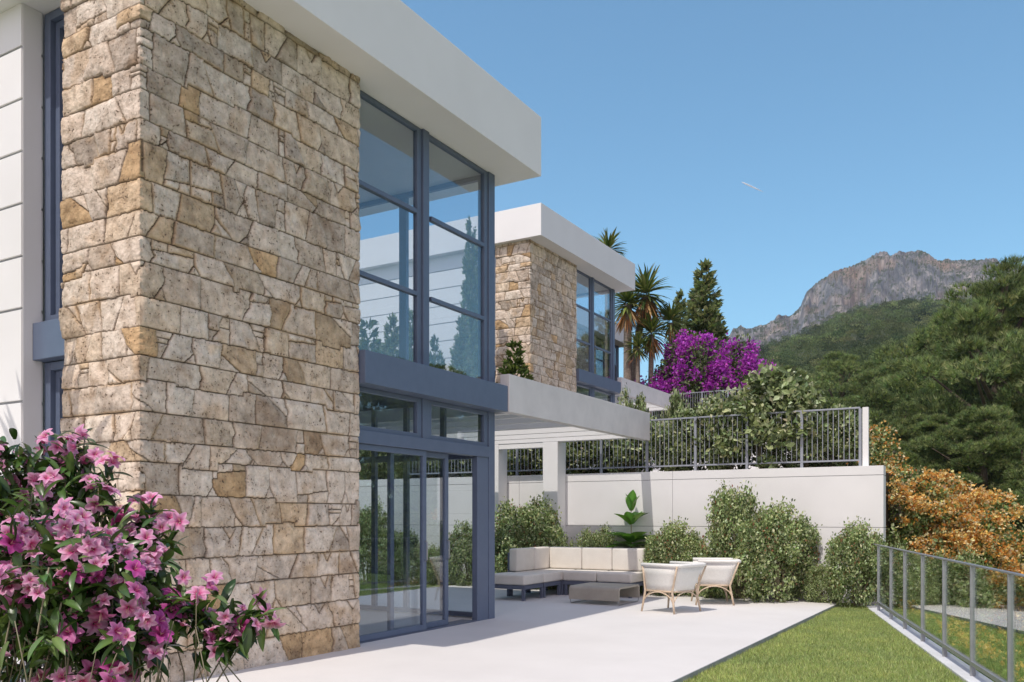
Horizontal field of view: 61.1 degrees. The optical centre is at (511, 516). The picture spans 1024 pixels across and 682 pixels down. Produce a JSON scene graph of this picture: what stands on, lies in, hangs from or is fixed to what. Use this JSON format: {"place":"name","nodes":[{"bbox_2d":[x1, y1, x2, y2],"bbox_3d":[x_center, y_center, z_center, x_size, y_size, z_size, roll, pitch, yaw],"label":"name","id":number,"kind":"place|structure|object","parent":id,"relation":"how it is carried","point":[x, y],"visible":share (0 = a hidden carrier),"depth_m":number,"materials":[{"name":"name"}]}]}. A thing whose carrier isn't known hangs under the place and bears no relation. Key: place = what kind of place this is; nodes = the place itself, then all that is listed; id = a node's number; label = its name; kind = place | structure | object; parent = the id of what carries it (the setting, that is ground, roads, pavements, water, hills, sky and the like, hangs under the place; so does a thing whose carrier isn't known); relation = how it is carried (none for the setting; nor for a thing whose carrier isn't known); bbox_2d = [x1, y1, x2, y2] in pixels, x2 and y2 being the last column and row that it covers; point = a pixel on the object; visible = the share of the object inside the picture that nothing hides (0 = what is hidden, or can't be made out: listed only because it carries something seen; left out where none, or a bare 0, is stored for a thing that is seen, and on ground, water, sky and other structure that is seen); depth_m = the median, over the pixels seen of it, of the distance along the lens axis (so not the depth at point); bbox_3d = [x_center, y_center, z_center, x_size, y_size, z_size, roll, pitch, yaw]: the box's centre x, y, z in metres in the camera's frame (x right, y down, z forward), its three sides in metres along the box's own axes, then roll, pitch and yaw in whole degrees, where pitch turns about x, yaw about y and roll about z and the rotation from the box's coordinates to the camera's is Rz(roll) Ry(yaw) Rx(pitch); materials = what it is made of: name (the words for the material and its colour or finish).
{"place":"outdoors","nodes":[
{"label":"outdoors","id":0,"kind":"place"},
{"bbox_2d":[359,580,450,595],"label":"side lawn grass","id":1,"kind":"structure","parent":0,"point":[365,590],"depth_m":18.66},
{"bbox_2d":[1,584,837,681],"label":"terrace","id":2,"kind":"structure","parent":0,"point":[552,636],"depth_m":10.37,"materials":[{"name":"concrete"}]},
{"bbox_2d":[0,0,540,681],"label":"villa","id":3,"kind":"object","parent":2,"relation":"on","point":[192,192],"visible":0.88,"depth_m":8.71,"materials":[{"name":"stone"}]},
{"bbox_2d":[45,360,63,526],"bbox_3d":[-4.359,-0.030,8.602,0.750,3.040,0.120,0,0,30],"label":"window","id":4,"kind":"structure","parent":3,"relation":"in","point":[53,370],"depth_m":8.71,"materials":[{"name":"blue paint"}]},
{"bbox_2d":[45,7,64,320],"bbox_3d":[-4.359,-3.500,8.602,0.750,3.120,0.120,0,0,30],"label":"window","id":5,"kind":"structure","parent":3,"relation":"in","point":[54,20],"depth_m":8.71,"materials":[{"name":"blue paint"}]},
{"bbox_2d":[359,90,420,363],"bbox_3d":[-1.568,-3.498,10.737,0.070,3.133,1.408,0,0,30],"label":"window","id":6,"kind":"structure","parent":3,"relation":"in","point":[415,209],"depth_m":11.26,"materials":[{"name":"blue paint"}]},
{"bbox_2d":[359,386,420,437],"bbox_3d":[-1.568,-1.290,10.737,0.070,0.516,1.408,0,0,30],"label":"transom window","id":7,"kind":"structure","parent":3,"relation":"in","point":[416,401],"depth_m":10.98,"materials":[{"name":"blue paint"}]},
{"bbox_2d":[359,443,427,641],"bbox_3d":[-1.518,0.305,10.778,0.100,2.357,1.530,0,0,30],"label":"sliding door","id":8,"kind":"structure","parent":3,"relation":"in","point":[422,454],"depth_m":11.38,"materials":[{"name":"blue paint"}]},
{"bbox_2d":[387,452,449,629],"bbox_3d":[-1.206,0.305,11.447,0.100,2.357,1.280,0,0,30],"label":"sliding door","id":9,"kind":"structure","parent":3,"relation":"in","point":[390,456],"depth_m":11.15,"materials":[{"name":"blue paint"}]},
{"bbox_2d":[358,402,480,616],"bbox_3d":[-2.225,-0.145,13.913,4.170,3.270,0.070,0,0,30],"label":"window","id":10,"kind":"structure","parent":3,"relation":"in","point":[374,459],"depth_m":13.56,"materials":[{"name":"blue paint"}]},
{"bbox_2d":[358,175,480,396],"bbox_3d":[-2.225,-3.505,13.913,4.170,3.130,0.070,0,0,30],"label":"window","id":11,"kind":"structure","parent":3,"relation":"in","point":[403,214],"depth_m":13.55,"materials":[{"name":"blue paint"}]},
{"bbox_2d":[429,135,487,380],"bbox_3d":[-0.778,-3.498,12.083,0.070,3.133,1.546,0,0,30],"label":"window","id":12,"kind":"structure","parent":3,"relation":"in","point":[483,243],"depth_m":12.65,"materials":[{"name":"blue paint"}]},
{"bbox_2d":[429,400,487,445],"bbox_3d":[-0.765,-1.290,12.105,0.070,0.516,1.496,0,0,30],"label":"transom window","id":13,"kind":"structure","parent":3,"relation":"in","point":[484,414],"depth_m":12.22,"materials":[{"name":"blue paint"}]},
{"bbox_2d":[358,374,649,587],"bbox_3d":[-0.239,-0.305,16.139,3.760,3.610,5.610,0,0,30],"label":"pergola","id":14,"kind":"object","parent":2,"relation":"on","point":[549,419],"visible":0.57,"depth_m":15.82,"materials":[{"name":"paint"}]},
{"bbox_2d":[495,572,542,600],"bbox_3d":[0.070,1.270,15.955,0.780,0.460,0.745,0,0,30],"label":"ottoman","id":15,"kind":"object","parent":2,"relation":"on","point":[521,581],"visible":0.81,"depth_m":15.66,"materials":[{"name":"grey fabric"}]},
{"bbox_2d":[495,491,570,588],"bbox_3d":[0.290,0.546,18.095,2.087,2.211,0.941,0,0,30],"label":"shrub","id":16,"kind":"object","parent":2,"relation":"on","point":[524,527],"visible":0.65,"depth_m":17.96,"materials":[{"name":"green plant"}]},
{"bbox_2d":[508,548,560,597],"bbox_3d":[0.426,1.050,16.592,0.810,0.900,0.685,0,0,30],"label":"sofa module","id":17,"kind":"object","parent":2,"relation":"on","point":[520,559],"visible":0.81,"depth_m":16.51,"materials":[{"name":"beige fabric"}]},
{"bbox_2d":[526,546,646,597],"bbox_3d":[1.436,1.050,16.889,2.250,0.900,0.820,0,0,30],"label":"corner sofa","id":18,"kind":"object","parent":2,"relation":"on","point":[606,565],"visible":0.71,"depth_m":16.82,"materials":[{"name":"beige fabric"}]},
{"bbox_2d":[569,582,639,605],"bbox_3d":[1.629,1.344,15.233,0.940,0.308,0.920,0,0,30],"label":"coffee table","id":19,"kind":"object","parent":2,"relation":"on","point":[599,591],"visible":1,"depth_m":14.94,"materials":[{"name":"concrete"}]},
{"bbox_2d":[639,516,706,596],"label":"shrub","id":20,"kind":"object","parent":2,"relation":"on","point":[672,544],"visible":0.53,"depth_m":16.38,"materials":[{"name":"green plant"}]},
{"bbox_2d":[641,561,706,613],"bbox_3d":[2.579,1.114,13.778,0.820,0.778,0.785,0,0,-44],"label":"rattan chair","id":21,"kind":"object","parent":2,"relation":"on","point":[672,577],"visible":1,"depth_m":13.57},
{"bbox_2d":[691,558,740,605],"bbox_3d":[3.539,1.114,15.062,0.785,0.778,0.820,0,0,5],"label":"rattan chair","id":22,"kind":"object","parent":2,"relation":"on","point":[720,572],"visible":0.83,"depth_m":14.72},
{"bbox_2d":[672,604,838,681],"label":"terrace edging","id":23,"kind":"object","parent":2,"relation":"attached to","point":[724,659],"visible":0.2,"depth_m":9.88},
{"bbox_2d":[730,495,822,602],"bbox_3d":[4.768,0.625,15.453,2.224,2.038,1.058,0,0,-30],"label":"shrub","id":24,"kind":"object","parent":2,"relation":"on","point":[789,560],"visible":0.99,"depth_m":15.18,"materials":[{"name":"green plant"}]},
{"bbox_2d":[359,0,1023,383],"label":"sky","id":25,"kind":"structure","parent":0,"point":[864,128],"materials":[{"name":"blue"}]},
{"bbox_2d":[655,313,985,418],"bbox_3d":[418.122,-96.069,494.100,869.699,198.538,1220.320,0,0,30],"label":"hill","id":26,"kind":"structure","parent":0,"point":[853,336],"depth_m":378.40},
{"bbox_2d":[796,379,863,416],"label":"pine tree","id":27,"kind":"object","parent":26,"relation":"on","point":[827,384],"visible":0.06,"depth_m":65.31,"materials":[{"name":"green plant"}]},
{"bbox_2d":[775,350,886,411],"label":"pine tree","id":28,"kind":"object","parent":26,"relation":"on","point":[847,363],"visible":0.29,"depth_m":74.64,"materials":[{"name":"green plant"}]},
{"bbox_2d":[818,358,907,416],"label":"pine tree","id":29,"kind":"object","parent":26,"relation":"on","point":[873,373],"visible":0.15,"depth_m":71.09,"materials":[{"name":"green plant"}]},
{"bbox_2d":[825,394,910,451],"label":"pine tree","id":30,"kind":"object","parent":26,"relation":"on","point":[845,400],"visible":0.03,"depth_m":55.28,"materials":[{"name":"green plant"}]},
{"bbox_2d":[740,294,1021,423],"bbox_3d":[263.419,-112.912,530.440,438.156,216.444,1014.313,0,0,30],"label":"pine forest","id":31,"kind":"object","parent":26,"relation":"on","point":[832,334],"visible":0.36,"depth_m":308.94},
{"bbox_2d":[849,400,966,534],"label":"pine tree","id":32,"kind":"object","parent":26,"relation":"on","point":[901,422],"visible":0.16,"depth_m":43.34,"materials":[{"name":"green plant"}]},
{"bbox_2d":[853,356,993,458],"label":"pine tree","id":33,"kind":"object","parent":26,"relation":"on","point":[890,406],"depth_m":57.13,"materials":[{"name":"green plant"}]},
{"bbox_2d":[839,254,1023,502],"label":"pine tree","id":34,"kind":"object","parent":26,"relation":"on","point":[1003,331],"visible":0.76,"depth_m":44.73,"materials":[{"name":"green plant"}]},
{"bbox_2d":[847,317,1022,472],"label":"pine tree","id":35,"kind":"object","parent":26,"relation":"on","point":[893,383],"visible":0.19,"depth_m":53.22,"materials":[{"name":"green plant"}]},
{"bbox_2d":[921,342,1023,489],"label":"pine tree","id":36,"kind":"object","parent":26,"relation":"on","point":[1018,371],"visible":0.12,"depth_m":42.60,"materials":[{"name":"green plant"}]},
{"bbox_2d":[804,455,848,466],"bbox_3d":[1.401,-2.910,54.119,37.600,1.620,29.250,0,0,30],"label":"garden","id":37,"kind":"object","parent":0,"point":[829,464],"depth_m":38.59,"materials":[{"name":"plant"}]},
{"bbox_2d":[576,307,623,380],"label":"villa","id":38,"kind":"object","parent":37,"relation":"on","point":[582,351],"visible":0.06,"depth_m":42.88,"materials":[{"name":"blue paint"}]},
{"bbox_2d":[591,227,626,377],"bbox_3d":[4.184,-8.020,38.165,2.046,9.240,2.086,0,0,30],"label":"yucca tree","id":39,"kind":"object","parent":37,"relation":"on","point":[610,242],"visible":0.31,"depth_m":37.98,"materials":[{"name":"green plant"}]},
{"bbox_2d":[602,275,651,380],"bbox_3d":[4.819,-6.744,36.157,2.185,6.688,2.373,0,0,30],"label":"yucca tree","id":40,"kind":"object","parent":37,"relation":"on","point":[627,316],"visible":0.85,"depth_m":35.98,"materials":[{"name":"green plant"}]},
{"bbox_2d":[619,330,654,382],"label":"yucca tree","id":41,"kind":"object","parent":37,"relation":"on","point":[638,340],"visible":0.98,"depth_m":35.61,"materials":[{"name":"green plant"}]},
{"bbox_2d":[620,263,674,381],"bbox_3d":[5.575,-6.984,36.321,2.402,7.171,2.345,0,0,-23],"label":"yucca tree","id":42,"kind":"object","parent":37,"relation":"on","point":[645,280],"visible":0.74,"depth_m":36.15,"materials":[{"name":"green plant"}]},
{"bbox_2d":[632,309,676,417],"bbox_3d":[5.733,-6.017,36.008,1.911,5.235,1.961,0,0,30],"label":"yucca tree","id":43,"kind":"object","parent":37,"relation":"on","point":[650,327],"visible":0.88,"depth_m":35.93,"materials":[{"name":"green plant"}]},
{"bbox_2d":[655,288,688,416],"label":"conifer","id":44,"kind":"object","parent":37,"relation":"on","point":[678,298],"visible":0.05,"depth_m":47.71,"materials":[{"name":"green plant"}]},
{"bbox_2d":[656,301,690,391],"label":"yucca tree","id":45,"kind":"object","parent":37,"relation":"on","point":[670,313],"visible":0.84,"depth_m":36.51,"materials":[{"name":"green plant"}]},
{"bbox_2d":[667,258,740,409],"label":"conifer","id":46,"kind":"object","parent":37,"relation":"on","point":[709,318],"visible":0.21,"depth_m":43.17,"materials":[{"name":"green plant"}]},
{"bbox_2d":[635,329,775,418],"bbox_3d":[7.760,-5.550,35.314,6.572,4.424,2.977,0,0,30],"label":"bougainvillea","id":47,"kind":"object","parent":37,"relation":"on","point":[699,376],"visible":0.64,"depth_m":34.63,"materials":[{"name":"purple plant"}]},
{"bbox_2d":[724,250,1018,355],"bbox_3d":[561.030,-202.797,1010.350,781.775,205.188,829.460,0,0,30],"label":"mountain","id":48,"kind":"structure","parent":0,"point":[879,277],"depth_m":922.20,"materials":[{"name":"stone"}]},
{"bbox_2d":[885,473,930,531],"bbox_3d":[-5.804,-0.290,31.880,37.700,1.180,15.700,0,0,30],"label":"garden","id":49,"kind":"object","parent":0,"point":[888,513],"depth_m":17.55,"materials":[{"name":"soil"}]},
{"bbox_2d":[358,317,382,464],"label":"conifer","id":50,"kind":"object","parent":49,"relation":"on","point":[364,344],"visible":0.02,"depth_m":24.62,"materials":[{"name":"green plant"}]},
{"bbox_2d":[358,392,396,479],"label":"shrub","id":51,"kind":"object","parent":49,"relation":"on","point":[365,472],"visible":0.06,"depth_m":22.46,"materials":[{"name":"green plant"}]},
{"bbox_2d":[366,311,399,472],"bbox_3d":[-3.360,-3.229,24.174,1.863,5.016,1.814,0,0,-31],"label":"conifer","id":52,"kind":"object","parent":49,"relation":"on","point":[390,346],"visible":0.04,"depth_m":24.11,"materials":[{"name":"green plant"}]},
{"bbox_2d":[378,452,439,478],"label":"shrub","id":53,"kind":"object","parent":49,"relation":"on","point":[414,468],"visible":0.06,"depth_m":21.96,"materials":[{"name":"green plant"}]},
{"bbox_2d":[409,308,412,361],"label":"cypress","id":54,"kind":"object","parent":49,"relation":"on","point":[410,336],"visible":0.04,"depth_m":23.07,"materials":[{"name":"green plant"}]},
{"bbox_2d":[410,333,446,475],"bbox_3d":[-1.990,-2.769,22.493,1.376,4.042,1.319,0,0,-22],"label":"conifer","id":55,"kind":"object","parent":49,"relation":"on","point":[440,364],"visible":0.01,"depth_m":22.43,"materials":[{"name":"green plant"}]},
{"bbox_2d":[448,308,473,476],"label":"conifer","id":56,"kind":"object","parent":49,"relation":"on","point":[463,364],"visible":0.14,"depth_m":21.77,"materials":[{"name":"green plant"}]},
{"bbox_2d":[429,453,507,476],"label":"shrub","id":57,"kind":"object","parent":49,"relation":"on","point":[466,469],"visible":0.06,"depth_m":21.03,"materials":[{"name":"green plant"}]},
{"bbox_2d":[460,215,477,377],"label":"cypress","id":58,"kind":"object","parent":49,"relation":"on","point":[469,288],"visible":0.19,"depth_m":23.12,"materials":[{"name":"green plant"}]},
{"bbox_2d":[359,469,607,479],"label":"house terrace","id":59,"kind":"structure","parent":49,"relation":"on","point":[451,475],"depth_m":21.94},
{"bbox_2d":[358,203,634,467],"bbox_3d":[-2.023,-4.700,29.097,10.440,7.700,6.670,0,0,30],"label":"villa","id":60,"kind":"object","parent":59,"relation":"on","point":[551,266],"visible":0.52,"depth_m":25.41,"materials":[{"name":"white paint"}]},
{"bbox_2d":[576,270,591,372],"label":"window","id":61,"kind":"structure","parent":60,"relation":"in","point":[589,310],"depth_m":27.67,"materials":[{"name":"blue paint"}]},
{"bbox_2d":[594,279,611,378],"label":"window","id":62,"kind":"structure","parent":60,"relation":"in","point":[609,320],"depth_m":29.09,"materials":[{"name":"blue paint"}]},
{"bbox_2d":[576,377,670,410],"bbox_3d":[3.491,-2.905,32.561,3.760,3.610,5.610,0,0,30],"label":"pergola","id":63,"kind":"object","parent":59,"relation":"on","point":[656,400],"visible":0.27,"depth_m":31.12,"materials":[{"name":"concrete"}]},
{"bbox_2d":[496,338,541,469],"bbox_3d":[0.095,-2.716,22.662,2.098,3.929,2.189,0,0,-17],"label":"conifer","id":64,"kind":"object","parent":49,"relation":"on","point":[519,365],"visible":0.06,"depth_m":22.59,"materials":[{"name":"green plant"}]},
{"bbox_2d":[507,448,542,475],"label":"shrub","id":65,"kind":"object","parent":49,"relation":"on","point":[527,459],"visible":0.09,"depth_m":19.99,"materials":[{"name":"green plant"}]},
{"bbox_2d":[536,441,616,473],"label":"shrub","id":66,"kind":"object","parent":49,"relation":"on","point":[583,471],"visible":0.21,"depth_m":19.18,"materials":[{"name":"green plant"}]},
{"bbox_2d":[590,414,666,472],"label":"shrub","id":67,"kind":"object","parent":49,"relation":"on","point":[627,450],"visible":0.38,"depth_m":18.73,"materials":[{"name":"green plant"}]},
{"bbox_2d":[616,383,649,471],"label":"shrub","id":68,"kind":"object","parent":49,"relation":"on","point":[640,403],"visible":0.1,"depth_m":19.90,"materials":[{"name":"green plant"}]},
{"bbox_2d":[660,388,689,460],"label":"shrub","id":69,"kind":"object","parent":49,"relation":"on","point":[675,400],"visible":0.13,"depth_m":20.25,"materials":[{"name":"green plant"}]},
{"bbox_2d":[649,405,712,470],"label":"shrub","id":70,"kind":"object","parent":49,"relation":"on","point":[682,413],"visible":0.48,"depth_m":17.73,"materials":[{"name":"green plant"}]},
{"bbox_2d":[684,390,757,469],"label":"shrub","id":71,"kind":"object","parent":49,"relation":"on","point":[726,448],"visible":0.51,"depth_m":17.06,"materials":[{"name":"green plant"}]},
{"bbox_2d":[704,361,830,468],"bbox_3d":[4.939,-1.869,16.937,2.678,2.228,1.913,0,0,30],"label":"shrub","id":72,"kind":"object","parent":49,"relation":"on","point":[776,389],"visible":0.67,"depth_m":16.36,"materials":[{"name":"green plant"}]},
{"bbox_2d":[765,416,830,467],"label":"shrub","id":73,"kind":"object","parent":49,"relation":"on","point":[807,455],"visible":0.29,"depth_m":16.39,"materials":[{"name":"green plant"}]},
{"bbox_2d":[809,402,876,466],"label":"shrub","id":74,"kind":"object","parent":49,"relation":"on","point":[843,434],"visible":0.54,"depth_m":16.29,"materials":[{"name":"green plant"}]},
{"bbox_2d":[846,414,911,536],"bbox_3d":[8.039,-0.713,19.095,1.543,3.074,1.285,0,0,4],"label":"bush","id":75,"kind":"object","parent":49,"relation":"on","point":[876,439],"visible":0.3,"depth_m":18.93,"materials":[{"name":"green plant"}]},
{"bbox_2d":[886,608,1023,681],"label":"garden slope","id":76,"kind":"structure","parent":0,"point":[997,638],"depth_m":15.07,"materials":[{"name":"green plant"}]},
{"bbox_2d":[358,465,885,608],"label":"retaining wall","id":77,"kind":"structure","parent":76,"relation":"on","point":[831,499],"depth_m":17.21,"materials":[{"name":"paint"}]},
{"bbox_2d":[410,407,868,475],"bbox_3d":[1.929,-1.444,18.177,10.365,1.077,0.080,0,0,30],"label":"metal fence","id":78,"kind":"object","parent":77,"relation":"on","point":[863,459],"visible":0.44,"depth_m":16.92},
{"bbox_2d":[872,447,923,551],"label":"orange bush","id":79,"kind":"object","parent":76,"relation":"on","point":[905,458],"visible":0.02,"depth_m":19.69,"materials":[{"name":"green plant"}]},
{"bbox_2d":[891,543,935,613],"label":"shrub","id":80,"kind":"object","parent":76,"relation":"on","point":[916,586],"visible":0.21,"depth_m":15.29,"materials":[{"name":"green plant"}]},
{"bbox_2d":[865,604,992,681],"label":"kerb","id":81,"kind":"structure","parent":76,"relation":"on","point":[956,665],"depth_m":9.91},
{"bbox_2d":[872,543,1023,681],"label":"glass railing","id":82,"kind":"object","parent":81,"relation":"on","point":[895,582],"visible":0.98,"depth_m":10.59,"materials":[{"name":"metal"}]},
{"bbox_2d":[914,557,954,618],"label":"shrub","id":83,"kind":"object","parent":76,"relation":"on","point":[934,592],"visible":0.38,"depth_m":15.18,"materials":[{"name":"green plant"}]},
{"bbox_2d":[886,462,987,613],"bbox_3d":[8.005,0.778,17.121,2.488,3.741,1.976,0,0,30],"label":"orange bush","id":84,"kind":"object","parent":76,"relation":"on","point":[912,499],"visible":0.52,"depth_m":16.77,"materials":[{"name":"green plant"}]},
{"bbox_2d":[869,412,1021,543],"bbox_3d":[19.922,-0.715,40.258,9.022,8.235,9.515,0,0,-38],"label":"pine tree","id":85,"kind":"object","parent":76,"relation":"on","point":[932,423],"visible":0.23,"depth_m":39.69,"materials":[{"name":"green plant"}]},
{"bbox_2d":[885,600,1023,681],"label":"flower cover","id":86,"kind":"object","parent":76,"relation":"on","point":[991,651],"visible":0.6,"depth_m":12.19,"materials":[{"name":"green plant"}]},
{"bbox_2d":[886,272,1023,479],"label":"pine tree","id":87,"kind":"object","parent":76,"relation":"on","point":[930,388],"visible":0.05,"depth_m":49.28,"materials":[{"name":"green plant"}]},
{"bbox_2d":[894,404,1023,550],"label":"pine tree","id":88,"kind":"object","parent":76,"relation":"on","point":[987,429],"visible":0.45,"depth_m":37.48,"materials":[{"name":"green plant"}]},
{"bbox_2d":[925,542,998,635],"bbox_3d":[7.909,1.389,15.418,1.304,1.896,0.941,0,0,30],"label":"shrub","id":89,"kind":"object","parent":76,"relation":"on","point":[958,577],"visible":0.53,"depth_m":15.21,"materials":[{"name":"green plant"}]},
{"bbox_2d":[913,437,1023,559],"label":"pine tree","id":90,"kind":"object","parent":76,"relation":"on","point":[1007,481],"visible":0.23,"depth_m":36.37,"materials":[{"name":"green plant"}]},
{"bbox_2d":[917,483,1023,639],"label":"orange bush","id":91,"kind":"object","parent":76,"relation":"on","point":[1009,544],"visible":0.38,"depth_m":16.71,"materials":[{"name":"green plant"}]},
{"bbox_2d":[980,521,1023,623],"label":"orange bush","id":92,"kind":"object","parent":76,"relation":"on","point":[1022,602],"visible":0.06,"depth_m":18.49,"materials":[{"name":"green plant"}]},
{"label":"lawn","id":93,"kind":"structure","parent":0,"visible":0},
{"bbox_2d":[0,424,288,681],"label":"flowering bush","id":94,"kind":"object","parent":93,"relation":"on","point":[62,611],"visible":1,"depth_m":2.13,"materials":[{"name":"pink plant"}]},
{"bbox_2d":[683,602,965,681],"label":"lawn grass","id":95,"kind":"structure","parent":93,"relation":"on","point":[855,644],"depth_m":9.51,"materials":[{"name":"plant"}]},
{"bbox_2d":[820,515,890,607],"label":"shrub","id":96,"kind":"object","parent":93,"relation":"on","point":[853,550],"visible":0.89,"depth_m":14.62,"materials":[{"name":"green plant"}]},
{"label":"planting bed","id":97,"kind":"structure","parent":0,"visible":0},
{"bbox_2d":[448,519,471,585],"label":"shrub","id":98,"kind":"object","parent":97,"relation":"on","point":[461,553],"visible":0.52,"depth_m":18.88,"materials":[{"name":"green plant"}]},
{"bbox_2d":[574,521,616,569],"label":"shrub","id":99,"kind":"object","parent":97,"relation":"on","point":[590,539],"visible":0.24,"depth_m":17.44,"materials":[{"name":"green plant"}]},
{"bbox_2d":[605,490,654,547],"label":"rubber plant","id":100,"kind":"object","parent":97,"relation":"on","point":[630,518],"visible":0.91,"depth_m":17.19,"materials":[{"name":"green plant"}]},
{"bbox_2d":[684,540,722,597],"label":"shrub","id":101,"kind":"object","parent":97,"relation":"on","point":[699,549],"visible":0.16,"depth_m":16.25,"materials":[{"name":"green plant"}]},
{"bbox_2d":[695,479,773,598],"bbox_3d":[4.203,0.478,15.975,1.925,2.366,0.921,0,0,-10],"label":"shrub","id":102,"kind":"object","parent":97,"relation":"on","point":[723,526],"visible":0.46,"depth_m":15.81,"materials":[{"name":"green plant"}]},
{"bbox_2d":[801,563,845,602],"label":"shrub","id":103,"kind":"object","parent":97,"relation":"on","point":[812,584],"visible":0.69,"depth_m":15.21,"materials":[{"name":"green plant"}]},
{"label":"side lawn","id":104,"kind":"structure","parent":0,"visible":0},
{"bbox_2d":[358,495,386,582],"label":"shrub","id":105,"kind":"object","parent":104,"relation":"on","point":[365,530],"visible":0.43,"depth_m":19.86,"materials":[{"name":"green plant"}]},
{"bbox_2d":[378,527,437,584],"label":"shrub","id":106,"kind":"object","parent":104,"relation":"on","point":[414,555],"visible":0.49,"depth_m":19.39,"materials":[{"name":"green plant"}]},
{"bbox_2d":[418,546,449,584],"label":"shrub","id":107,"kind":"object","parent":104,"relation":"on","point":[432,562],"visible":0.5,"depth_m":19.33,"materials":[{"name":"green plant"}]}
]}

